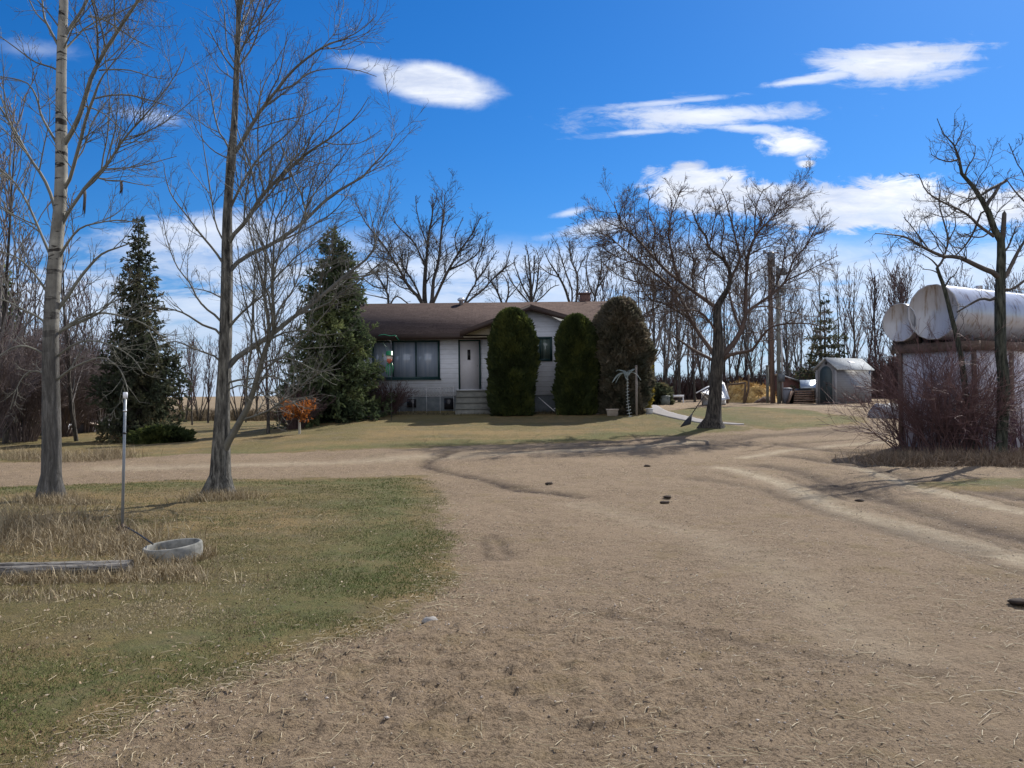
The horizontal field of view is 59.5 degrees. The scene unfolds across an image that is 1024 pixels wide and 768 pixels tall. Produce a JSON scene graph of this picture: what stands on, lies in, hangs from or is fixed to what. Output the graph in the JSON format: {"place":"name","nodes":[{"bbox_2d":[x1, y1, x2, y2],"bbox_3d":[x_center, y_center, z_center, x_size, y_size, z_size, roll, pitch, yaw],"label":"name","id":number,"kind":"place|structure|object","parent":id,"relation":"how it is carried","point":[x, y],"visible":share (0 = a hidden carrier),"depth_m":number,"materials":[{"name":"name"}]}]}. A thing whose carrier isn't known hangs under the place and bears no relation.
{"place":"outdoors","nodes":[
{"label":"outdoors","id":0,"kind":"place"},
{"bbox_2d":[0,474,473,767],"bbox_3d":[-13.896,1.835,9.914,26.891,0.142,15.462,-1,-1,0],"label":"lawn","id":1,"kind":"structure","parent":0,"point":[162,640],"depth_m":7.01,"materials":[{"name":"plant"}]},
{"bbox_2d":[0,560,133,576],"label":"old timber","id":2,"kind":"object","parent":1,"relation":"on","point":[31,566],"visible":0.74,"depth_m":8.19,"materials":[{"name":"grey wood"}]},
{"bbox_2d":[0,0,224,500],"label":"poplar tree","id":3,"kind":"object","parent":1,"relation":"on","point":[51,479],"visible":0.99,"depth_m":14.04,"materials":[{"name":"grey plant"}]},
{"bbox_2d":[115,392,128,533],"bbox_3d":[-4.587,0.960,10.531,0.162,1.727,0.170,-1,-1,0],"label":"standpipe","id":4,"kind":"object","parent":1,"relation":"on","point":[125,395],"visible":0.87,"depth_m":10.52,"materials":[{"name":"metal"}]},
{"bbox_2d":[0,441,317,603],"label":"dry weeds","id":5,"kind":"object","parent":1,"relation":"on","point":[21,535],"visible":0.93,"depth_m":9.87,"materials":[{"name":"plant"}]},
{"bbox_2d":[142,538,202,562],"bbox_3d":[-3.437,1.717,9.073,0.580,0.236,0.580,-1,-1,0],"label":"concrete ring","id":6,"kind":"object","parent":1,"relation":"on","point":[181,547],"visible":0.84,"depth_m":8.97,"materials":[{"name":"concrete"}]},
{"bbox_2d":[0,495,476,767],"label":"dead leaves","id":7,"kind":"object","parent":1,"relation":"on","point":[109,689],"visible":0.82,"depth_m":5.80,"materials":[{"name":"brown plant"}]},
{"bbox_2d":[138,0,431,497],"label":"poplar tree","id":8,"kind":"object","parent":1,"relation":"on","point":[220,475],"visible":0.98,"depth_m":14.04,"materials":[{"name":"grey plant"}]},
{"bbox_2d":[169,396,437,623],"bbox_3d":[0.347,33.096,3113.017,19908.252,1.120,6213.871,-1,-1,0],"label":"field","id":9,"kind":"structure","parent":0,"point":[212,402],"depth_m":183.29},
{"bbox_2d":[710,240,741,377],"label":"bare tree","id":10,"kind":"object","parent":9,"relation":"on","point":[724,370],"visible":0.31,"depth_m":61.82,"materials":[{"name":"brown plant"}]},
{"bbox_2d":[796,244,830,359],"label":"bare tree","id":11,"kind":"object","parent":9,"relation":"on","point":[819,278],"visible":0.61,"depth_m":65.97,"materials":[{"name":"brown plant"}]},
{"bbox_2d":[827,260,889,363],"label":"bare tree","id":12,"kind":"object","parent":9,"relation":"on","point":[876,308],"visible":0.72,"depth_m":63.53,"materials":[{"name":"brown plant"}]},
{"bbox_2d":[0,402,751,461],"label":"front lawn","id":13,"kind":"structure","parent":0,"point":[405,431],"depth_m":29.17,"materials":[{"name":"plant"}]},
{"bbox_2d":[0,174,40,443],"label":"bare tree","id":14,"kind":"object","parent":13,"relation":"on","point":[5,437],"visible":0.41,"depth_m":31.91,"materials":[{"name":"brown plant"}]},
{"bbox_2d":[1,264,41,433],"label":"bare tree","id":15,"kind":"object","parent":13,"relation":"on","point":[10,283],"visible":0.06,"depth_m":40.03,"materials":[{"name":"brown plant"}]},
{"bbox_2d":[0,60,53,366],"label":"bare tree","id":16,"kind":"object","parent":13,"relation":"on","point":[9,204],"visible":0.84,"depth_m":29.43,"materials":[{"name":"brown plant"}]},
{"bbox_2d":[2,181,71,422],"bbox_3d":[-19.739,-3.000,36.486,4.554,10.818,2.748,-1,-1,10],"label":"bare tree","id":17,"kind":"object","parent":13,"relation":"on","point":[17,275],"visible":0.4,"depth_m":36.85,"materials":[{"name":"brown plant"}]},
{"bbox_2d":[0,300,95,438],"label":"brush clump","id":18,"kind":"object","parent":13,"relation":"on","point":[11,381],"visible":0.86,"depth_m":28.96,"materials":[{"name":"brown plant"}]},
{"bbox_2d":[0,298,111,442],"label":"brush clump","id":19,"kind":"object","parent":13,"relation":"on","point":[32,407],"visible":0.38,"depth_m":32.82,"materials":[{"name":"brown plant"}]},
{"bbox_2d":[31,185,88,440],"bbox_3d":[-16.520,-2.579,33.196,1.903,9.792,2.450,-1,-1,10],"label":"bare tree","id":20,"kind":"object","parent":13,"relation":"on","point":[69,390],"visible":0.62,"depth_m":33.08,"materials":[{"name":"brown plant"}]},
{"bbox_2d":[7,319,121,436],"bbox_3d":[-18.470,-0.234,36.775,6.014,4.934,6.255,-1,-1,0],"label":"brush clump","id":21,"kind":"object","parent":13,"relation":"on","point":[80,411],"visible":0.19,"depth_m":36.92,"materials":[{"name":"brown plant"}]},
{"bbox_2d":[60,261,127,432],"bbox_3d":[-18.279,-1.562,40.085,2.685,7.933,3.937,-1,-1,42],"label":"bare tree","id":22,"kind":"object","parent":13,"relation":"on","point":[87,298],"visible":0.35,"depth_m":39.41,"materials":[{"name":"brown plant"}]},
{"bbox_2d":[62,332,125,432],"bbox_3d":[-19.455,-0.111,40.861,5.215,4.793,6.159,-1,-1,19],"label":"brush clump","id":23,"kind":"object","parent":13,"relation":"on","point":[86,421],"visible":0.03,"depth_m":40.75,"materials":[{"name":"brown plant"}]},
{"bbox_2d":[83,216,192,443],"bbox_3d":[-13.528,-1.718,32.462,3.735,8.871,3.771,-1,-1,0],"label":"spruce tree","id":24,"kind":"object","parent":13,"relation":"on","point":[159,403],"visible":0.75,"depth_m":32.10,"materials":[{"name":"green plant"}]},
{"bbox_2d":[41,406,276,420],"bbox_3d":[-24.248,1.802,59.617,34.467,1.561,6.021,-1,-1,11],"label":"field brush","id":25,"kind":"object","parent":13,"relation":"on","point":[262,417],"visible":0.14,"depth_m":58.07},
{"bbox_2d":[120,423,198,443],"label":"juniper shrub","id":26,"kind":"object","parent":13,"relation":"on","point":[155,433],"visible":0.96,"depth_m":30.16,"materials":[{"name":"green plant"}]},
{"bbox_2d":[166,329,203,421],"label":"bare tree","id":27,"kind":"object","parent":13,"relation":"on","point":[193,361],"visible":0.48,"depth_m":55.92,"materials":[{"name":"brown plant"}]},
{"bbox_2d":[185,349,203,424],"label":"bare tree","id":28,"kind":"object","parent":13,"relation":"on","point":[191,400],"visible":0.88,"depth_m":50.07,"materials":[{"name":"brown plant"}]},
{"bbox_2d":[182,334,217,420],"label":"bare tree","id":29,"kind":"object","parent":13,"relation":"on","point":[195,404],"visible":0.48,"depth_m":58.02,"materials":[{"name":"brown plant"}]},
{"bbox_2d":[200,335,216,422],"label":"bare tree","id":30,"kind":"object","parent":13,"relation":"on","point":[208,389],"visible":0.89,"depth_m":53.92,"materials":[{"name":"brown plant"}]},
{"bbox_2d":[209,332,261,420],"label":"bare tree","id":31,"kind":"object","parent":13,"relation":"on","point":[242,402],"visible":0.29,"depth_m":55.93,"materials":[{"name":"brown plant"}]},
{"bbox_2d":[235,285,287,433],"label":"bare tree","id":32,"kind":"object","parent":13,"relation":"on","point":[268,413],"visible":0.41,"depth_m":31.40,"materials":[{"name":"brown plant"}]},
{"bbox_2d":[257,314,302,422],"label":"bare tree","id":33,"kind":"object","parent":13,"relation":"on","point":[286,365],"visible":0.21,"depth_m":51.60,"materials":[{"name":"brown plant"}]},
{"bbox_2d":[255,383,335,429],"bbox_3d":[-7.944,0.814,32.902,2.837,1.812,2.707,-1,-1,41],"label":"bare shrub","id":34,"kind":"object","parent":13,"relation":"on","point":[294,424],"visible":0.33,"depth_m":32.80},
{"bbox_2d":[280,397,315,433],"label":"tree","id":35,"kind":"object","parent":13,"relation":"on","point":[297,412],"visible":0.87,"depth_m":29.41,"materials":[{"name":"orange plant"}]},
{"bbox_2d":[269,226,397,429],"bbox_3d":[-7.088,-1.924,35.391,4.746,8.762,5.434,0,-1,-39],"label":"spruce tree","id":36,"kind":"object","parent":13,"relation":"on","point":[354,372],"visible":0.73,"depth_m":34.74,"materials":[{"name":"green plant"}]},
{"bbox_2d":[360,261,409,303],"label":"bare tree","id":37,"kind":"object","parent":13,"relation":"on","point":[384,286],"visible":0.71,"depth_m":49.99,"materials":[{"name":"brown plant"}]},
{"bbox_2d":[383,339,393,418],"bbox_3d":[-4.574,-0.088,33.503,0.380,3.158,0.372,0,-1,-40],"label":"garden ornament","id":38,"kind":"object","parent":13,"relation":"on","point":[389,355],"visible":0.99,"depth_m":33.49,"materials":[{"name":"black plastic"}]},
{"bbox_2d":[367,378,419,415],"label":"bare shrub","id":39,"kind":"object","parent":13,"relation":"on","point":[401,394],"visible":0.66,"depth_m":35.94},
{"bbox_2d":[346,168,488,302],"bbox_3d":[-5.499,-5.670,50.834,8.123,14.438,6.528,0,-1,-17],"label":"oak tree","id":40,"kind":"object","parent":13,"relation":"on","point":[425,263],"visible":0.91,"depth_m":51.27,"materials":[{"name":"brown plant"}]},
{"bbox_2d":[399,386,453,411],"bbox_3d":[-3.527,0.714,36.995,2.257,1.200,0.028,-1,-1,0],"label":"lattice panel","id":41,"kind":"object","parent":13,"relation":"on","point":[426,394],"visible":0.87,"depth_m":36.99,"materials":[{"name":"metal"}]},
{"bbox_2d":[369,410,555,415],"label":"flower bed litter","id":42,"kind":"object","parent":13,"relation":"on","point":[448,413],"visible":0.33,"depth_m":36.24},
{"bbox_2d":[462,217,518,302],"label":"bare tree","id":43,"kind":"object","parent":13,"relation":"on","point":[484,249],"visible":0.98,"depth_m":50.06,"materials":[{"name":"brown plant"}]},
{"bbox_2d":[353,291,649,413],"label":"house","id":44,"kind":"structure","parent":13,"relation":"on","point":[440,344],"depth_m":37.97,"materials":[{"name":"white"}]},
{"bbox_2d":[372,340,440,380],"bbox_3d":[-4.496,-1.007,37.968,2.974,1.688,0.110,-1,-1,0],"label":"picture window","id":45,"kind":"structure","parent":44,"relation":"in","point":[412,359],"depth_m":37.97,"materials":[{"name":"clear glass"}]},
{"bbox_2d":[458,340,481,389],"bbox_3d":[-1.797,-0.802,37.965,1.046,2.166,0.110,-1,-1,0],"label":"front door","id":46,"kind":"structure","parent":44,"relation":"in","point":[469,351],"depth_m":37.97,"materials":[{"name":"beige paint"}]},
{"bbox_2d":[537,337,552,360],"bbox_3d":[1.283,-1.436,36.792,0.746,1.008,0.070,-1,-1,0],"label":"small window","id":47,"kind":"structure","parent":44,"relation":"in","point":[545,345],"depth_m":36.77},
{"bbox_2d":[477,271,525,301],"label":"bare tree","id":48,"kind":"object","parent":13,"relation":"on","point":[497,291],"visible":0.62,"depth_m":54.12,"materials":[{"name":"brown plant"}]},
{"bbox_2d":[484,306,541,415],"bbox_3d":[0.033,-0.909,35.581,2.328,4.385,2.204,-1,-1,0],"label":"cedar shrub","id":49,"kind":"object","parent":13,"relation":"on","point":[512,359],"visible":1,"depth_m":34.94,"materials":[{"name":"green plant"}]},
{"bbox_2d":[505,243,557,301],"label":"bare tree","id":50,"kind":"object","parent":13,"relation":"on","point":[531,296],"visible":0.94,"depth_m":52.11,"materials":[{"name":"brown plant"}]},
{"bbox_2d":[536,231,591,301],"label":"bare tree","id":51,"kind":"object","parent":13,"relation":"on","point":[577,285],"visible":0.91,"depth_m":49.95,"materials":[{"name":"brown plant"}]},
{"bbox_2d":[550,312,600,414],"bbox_3d":[2.551,-0.802,35.626,2.080,4.126,2.079,-1,-1,34],"label":"cedar shrub","id":52,"kind":"object","parent":13,"relation":"on","point":[575,387],"visible":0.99,"depth_m":34.97,"materials":[{"name":"green plant"}]},
{"bbox_2d":[565,262,614,301],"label":"bare tree","id":53,"kind":"object","parent":13,"relation":"on","point":[606,286],"visible":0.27,"depth_m":57.20,"materials":[{"name":"brown plant"}]},
{"bbox_2d":[580,243,612,300],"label":"bare tree","id":54,"kind":"object","parent":13,"relation":"on","point":[599,278],"visible":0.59,"depth_m":52.03,"materials":[{"name":"brown plant"}]},
{"bbox_2d":[591,295,659,414],"bbox_3d":[4.418,-1.133,35.818,2.859,4.878,2.810,-1,-1,0],"label":"cedar shrub","id":55,"kind":"object","parent":13,"relation":"on","point":[625,341],"visible":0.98,"depth_m":35.05,"materials":[{"name":"plant"}]},
{"bbox_2d":[602,231,674,346],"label":"bare tree","id":56,"kind":"object","parent":13,"relation":"on","point":[607,298],"visible":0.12,"depth_m":52.51,"materials":[{"name":"brown plant"}]},
{"bbox_2d":[634,213,670,375],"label":"bare tree","id":57,"kind":"object","parent":13,"relation":"on","point":[660,332],"visible":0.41,"depth_m":45.78,"materials":[{"name":"brown plant"}]},
{"bbox_2d":[657,213,689,383],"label":"bare tree","id":58,"kind":"object","parent":13,"relation":"on","point":[666,365],"visible":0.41,"depth_m":46.83,"materials":[{"name":"brown plant"}]},
{"bbox_2d":[559,154,840,428],"bbox_3d":[6.247,-2.941,30.131,9.565,9.563,4.436,-1,-1,12],"label":"maple tree","id":59,"kind":"object","parent":13,"relation":"on","point":[719,353],"visible":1,"depth_m":29.88,"materials":[{"name":"brown plant"}]},
{"bbox_2d":[0,398,1023,767],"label":"dirt yard","id":60,"kind":"structure","parent":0,"point":[508,670],"depth_m":6.13,"materials":[{"name":"soil"}]},
{"bbox_2d":[0,453,1023,767],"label":"straw bits","id":61,"kind":"object","parent":60,"relation":"on","point":[298,661],"visible":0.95,"depth_m":5.12,"materials":[{"name":"plant"}]},
{"bbox_2d":[0,462,1023,767],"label":"pebbles","id":62,"kind":"object","parent":60,"relation":"on","point":[634,638],"visible":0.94,"depth_m":5.37,"materials":[{"name":"gravel"}]},
{"bbox_2d":[652,382,674,404],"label":"dark shrub","id":63,"kind":"object","parent":60,"relation":"on","point":[661,389],"visible":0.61,"depth_m":43.55,"materials":[{"name":"green plant"}]},
{"bbox_2d":[643,250,705,394],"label":"bare tree","id":64,"kind":"object","parent":60,"relation":"on","point":[675,374],"visible":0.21,"depth_m":55.82,"materials":[{"name":"brown plant"}]},
{"bbox_2d":[655,237,693,401],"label":"bare tree","id":65,"kind":"object","parent":60,"relation":"on","point":[678,374],"visible":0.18,"depth_m":49.02,"materials":[{"name":"brown plant"}]},
{"bbox_2d":[678,247,712,399],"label":"bare tree","id":66,"kind":"object","parent":60,"relation":"on","point":[688,368],"visible":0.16,"depth_m":59.06,"materials":[{"name":"brown plant"}]},
{"bbox_2d":[683,282,708,401],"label":"bare tree","id":67,"kind":"object","parent":60,"relation":"on","point":[693,366],"visible":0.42,"depth_m":50.08,"materials":[{"name":"brown plant"}]},
{"bbox_2d":[676,262,729,390],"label":"bare tree","id":68,"kind":"object","parent":60,"relation":"on","point":[700,369],"visible":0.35,"depth_m":53.97,"materials":[{"name":"brown plant"}]},
{"bbox_2d":[696,381,729,404],"bbox_3d":[9.473,0.436,41.839,1.448,1.161,3.304,-1,-1,18],"label":"tin shelter","id":69,"kind":"object","parent":60,"relation":"on","point":[725,395],"visible":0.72,"depth_m":41.41,"materials":[{"name":"white paint"}]},
{"bbox_2d":[708,252,762,382],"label":"bare tree","id":70,"kind":"object","parent":60,"relation":"on","point":[736,366],"visible":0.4,"depth_m":57.90,"materials":[{"name":"brown plant"}]},
{"bbox_2d":[727,374,749,403],"bbox_3d":[11.739,0.311,46.498,1.211,1.597,0.140,-1,-1,0],"label":"log fence","id":71,"kind":"object","parent":60,"relation":"on","point":[745,395],"visible":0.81,"depth_m":46.46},
{"bbox_2d":[724,260,775,385],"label":"bare tree","id":72,"kind":"object","parent":60,"relation":"on","point":[751,367],"visible":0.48,"depth_m":56.09,"materials":[{"name":"brown plant"}]},
{"bbox_2d":[726,379,776,402],"bbox_3d":[13.191,0.331,50.042,3.107,1.485,6.828,-1,-1,0],"label":"straw pile","id":73,"kind":"object","parent":60,"relation":"on","point":[756,392],"visible":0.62,"depth_m":48.12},
{"bbox_2d":[738,244,764,376],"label":"bare tree","id":74,"kind":"object","parent":60,"relation":"on","point":[746,364],"visible":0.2,"depth_m":59.63,"materials":[{"name":"brown plant"}]},
{"bbox_2d":[755,275,783,385],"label":"bare tree","id":75,"kind":"object","parent":60,"relation":"on","point":[767,320],"visible":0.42,"depth_m":48.88,"materials":[{"name":"brown plant"}]},
{"bbox_2d":[765,251,778,403],"bbox_3d":[13.045,-2.731,44.949,0.683,8.044,0.534,0,-1,-37],"label":"utility pole","id":76,"kind":"object","parent":60,"relation":"on","point":[772,373],"visible":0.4,"depth_m":44.91,"materials":[{"name":"brown wood"}]},
{"bbox_2d":[655,348,897,399],"bbox_3d":[22.066,-0.843,57.758,29.420,3.856,9.229,-1,-1,17],"label":"hedge","id":77,"kind":"object","parent":60,"relation":"on","point":[684,385],"visible":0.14,"depth_m":58.59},
{"bbox_2d":[776,266,785,403],"bbox_3d":[13.378,-2.294,44.527,0.444,7.157,0.405,-1,-1,0],"label":"utility pole","id":78,"kind":"object","parent":60,"relation":"on","point":[780,377],"visible":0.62,"depth_m":44.53,"materials":[{"name":"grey wood"}]},
{"bbox_2d":[762,373,799,400],"bbox_3d":[16.090,0.228,53.474,1.457,1.708,3.250,-1,-1,0],"label":"lean to shed","id":79,"kind":"object","parent":60,"relation":"on","point":[790,381],"visible":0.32,"depth_m":52.00,"materials":[{"name":"wood"}]},
{"bbox_2d":[766,258,801,376],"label":"bare tree","id":80,"kind":"object","parent":60,"relation":"on","point":[787,364],"visible":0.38,"depth_m":53.74,"materials":[{"name":"brown plant"}]},
{"bbox_2d":[774,264,822,368],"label":"bare tree","id":81,"kind":"object","parent":60,"relation":"on","point":[800,328],"visible":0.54,"depth_m":63.59,"materials":[{"name":"brown plant"}]},
{"bbox_2d":[786,390,813,403],"bbox_3d":[14.056,0.667,44.006,1.314,0.690,1.035,-1,-1,0],"label":"pallet stack","id":82,"kind":"object","parent":60,"relation":"on","point":[793,397],"visible":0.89,"depth_m":43.63,"materials":[{"name":"brown wood"}]},
{"bbox_2d":[794,380,815,402],"bbox_3d":[14.921,0.401,45.337,0.982,1.209,0.920,-1,-1,0],"label":"tin box","id":83,"kind":"object","parent":60,"relation":"on","point":[805,385],"visible":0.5,"depth_m":45.03,"materials":[{"name":"silver metal"}]},
{"bbox_2d":[788,292,848,388],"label":"spruce tree","id":84,"kind":"object","parent":60,"relation":"on","point":[815,363],"visible":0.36,"depth_m":51.83,"materials":[{"name":"green plant"}]},
{"bbox_2d":[816,253,856,356],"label":"bare tree","id":85,"kind":"object","parent":60,"relation":"on","point":[835,288],"visible":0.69,"depth_m":59.61,"materials":[{"name":"brown plant"}]},
{"bbox_2d":[812,357,874,403],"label":"garden shed","id":86,"kind":"structure","parent":60,"relation":"on","point":[834,372],"depth_m":42.90,"materials":[{"name":"grey plastic"}]},
{"bbox_2d":[820,366,832,403],"bbox_3d":[14.942,0.043,42.674,0.093,1.797,0.635,0,-1,-40],"label":"door","id":87,"kind":"structure","parent":86,"relation":"in","point":[825,373],"depth_m":42.71,"materials":[{"name":"grey wood"}]},
{"bbox_2d":[840,261,876,357],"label":"bare tree","id":88,"kind":"object","parent":60,"relation":"on","point":[858,337],"visible":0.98,"depth_m":50.06,"materials":[{"name":"brown plant"}]},
{"bbox_2d":[863,265,887,360],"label":"bare tree","id":89,"kind":"object","parent":60,"relation":"on","point":[875,334],"visible":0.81,"depth_m":62.23,"materials":[{"name":"brown plant"}]},
{"bbox_2d":[871,259,914,359],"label":"bare tree","id":90,"kind":"object","parent":60,"relation":"on","point":[902,294],"visible":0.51,"depth_m":62.29,"materials":[{"name":"brown plant"}]},
{"bbox_2d":[858,240,928,360],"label":"bare tree","id":91,"kind":"object","parent":60,"relation":"on","point":[904,271],"visible":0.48,"depth_m":65.28,"materials":[{"name":"brown plant"}]},
{"bbox_2d":[815,364,995,451],"bbox_3d":[9.699,0.619,22.330,4.586,2.259,3.465,-1,-1,37],"label":"red shrub","id":92,"kind":"object","parent":60,"relation":"on","point":[898,436],"visible":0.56,"depth_m":22.49,"materials":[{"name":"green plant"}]},
{"bbox_2d":[807,314,1023,454],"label":"red shrub","id":93,"kind":"object","parent":60,"relation":"on","point":[936,444],"visible":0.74,"depth_m":21.24,"materials":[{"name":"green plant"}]},
{"bbox_2d":[832,443,1023,467],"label":"dry brush litter","id":94,"kind":"object","parent":60,"relation":"on","point":[944,458],"visible":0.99,"depth_m":18.91,"materials":[{"name":"plant"}]},
{"bbox_2d":[899,181,974,451],"bbox_3d":[10.027,-1.397,21.383,1.829,7.090,0.779,-1,-1,0],"label":"bare tree","id":95,"kind":"object","parent":60,"relation":"on","point":[950,311],"visible":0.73,"depth_m":21.18,"materials":[{"name":"brown plant"}]},
{"bbox_2d":[856,317,1023,455],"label":"red shrub","id":96,"kind":"object","parent":60,"relation":"on","point":[961,400],"visible":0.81,"depth_m":20.79,"materials":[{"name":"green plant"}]},
{"bbox_2d":[865,106,1023,452],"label":"bare tree","id":97,"kind":"object","parent":60,"relation":"on","point":[1000,274],"visible":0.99,"depth_m":20.33,"materials":[{"name":"brown plant"}]},
{"bbox_2d":[891,340,1023,449],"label":"tank stand","id":98,"kind":"object","parent":60,"relation":"on","point":[978,343],"visible":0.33,"depth_m":22.88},
{"bbox_2d":[883,303,930,344],"bbox_3d":[10.975,-1.612,24.007,2.100,1.200,0.953,0,-1,-35],"label":"storage tank","id":99,"kind":"object","parent":98,"relation":"on","point":[895,318],"visible":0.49,"depth_m":23.45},
{"bbox_2d":[908,284,1023,342],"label":"storage tank","id":100,"kind":"object","parent":98,"relation":"on","point":[926,302],"visible":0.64,"depth_m":22.85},
{"bbox_2d":[908,477,1023,491],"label":"grass verge","id":101,"kind":"object","parent":60,"relation":"on","point":[994,483],"depth_m":14.60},
{"bbox_2d":[920,375,1023,453],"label":"red shrub","id":102,"kind":"object","parent":60,"relation":"on","point":[971,434],"visible":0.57,"depth_m":20.62,"materials":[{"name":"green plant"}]},
{"bbox_2d":[952,387,1023,455],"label":"red shrub","id":103,"kind":"object","parent":60,"relation":"on","point":[1021,439],"visible":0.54,"depth_m":20.68,"materials":[{"name":"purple plant"}]},
{"bbox_2d":[0,0,1023,396],"label":"sky","id":104,"kind":"structure","parent":0,"point":[529,102],"materials":[{"name":"blue"}]},
{"bbox_2d":[651,405,743,424],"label":"concrete path","id":105,"kind":"structure","parent":0,"point":[658,410],"depth_m":34.24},
{"bbox_2d":[669,406,870,429],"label":"side lawn","id":106,"kind":"structure","parent":0,"point":[774,418],"depth_m":33.33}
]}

